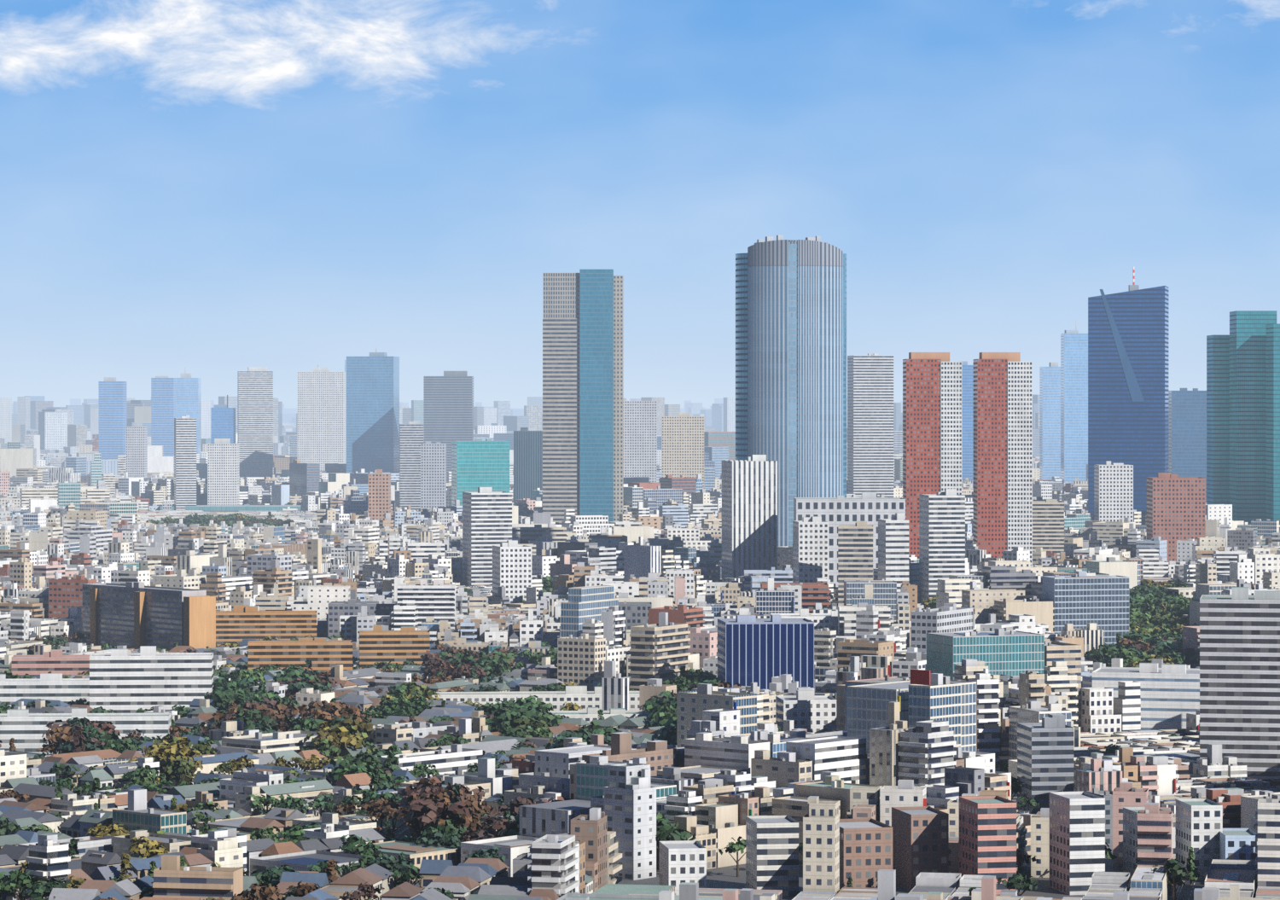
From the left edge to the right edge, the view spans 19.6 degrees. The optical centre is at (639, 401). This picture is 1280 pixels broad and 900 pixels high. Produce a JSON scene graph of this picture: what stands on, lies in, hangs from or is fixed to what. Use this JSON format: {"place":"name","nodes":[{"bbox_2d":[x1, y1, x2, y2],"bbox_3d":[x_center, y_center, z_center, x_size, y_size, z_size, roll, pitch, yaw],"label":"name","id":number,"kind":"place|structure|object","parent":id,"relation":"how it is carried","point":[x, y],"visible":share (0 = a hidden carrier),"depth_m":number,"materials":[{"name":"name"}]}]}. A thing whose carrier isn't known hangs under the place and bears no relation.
{"place":"outdoors","nodes":[
{"label":"outdoors","id":0,"kind":"place"},
{"bbox_2d":[52,408,1172,899],"bbox_3d":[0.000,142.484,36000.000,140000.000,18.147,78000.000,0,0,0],"label":"ground","id":1,"kind":"structure","parent":0,"point":[723,878],"depth_m":1066.29,"materials":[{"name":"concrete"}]},
{"bbox_2d":[0,501,1202,899],"bbox_3d":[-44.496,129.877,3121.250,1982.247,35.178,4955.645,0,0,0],"label":"trees","id":2,"kind":"object","parent":1,"relation":"on","point":[452,816],"visible":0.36,"depth_m":1416.11,"materials":[{"name":"green plant"}]},
{"bbox_2d":[0,235,1279,899],"bbox_3d":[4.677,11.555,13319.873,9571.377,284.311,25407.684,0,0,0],"label":"city buildings","id":3,"kind":"structure","parent":1,"relation":"on","point":[801,527],"depth_m":2199.65,"materials":[{"name":"grey concrete"}]},
{"bbox_2d":[0,613,664,899],"bbox_3d":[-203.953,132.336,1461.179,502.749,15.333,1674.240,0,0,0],"label":"houses","id":4,"kind":"structure","parent":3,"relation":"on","point":[469,875],"depth_m":1240.68,"materials":[{"name":"grey"}]},
{"bbox_2d":[0,0,1279,408],"label":"sky","id":5,"kind":"structure","parent":0,"point":[214,189],"materials":[{"name":"blue"}]},
{"bbox_2d":[1012,797,1204,899],"bbox_3d":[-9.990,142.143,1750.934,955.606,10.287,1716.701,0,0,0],"label":"roads","id":6,"kind":"structure","parent":0,"point":[1184,893],"depth_m":1041.25,"materials":[{"name":"grey asphalt"}]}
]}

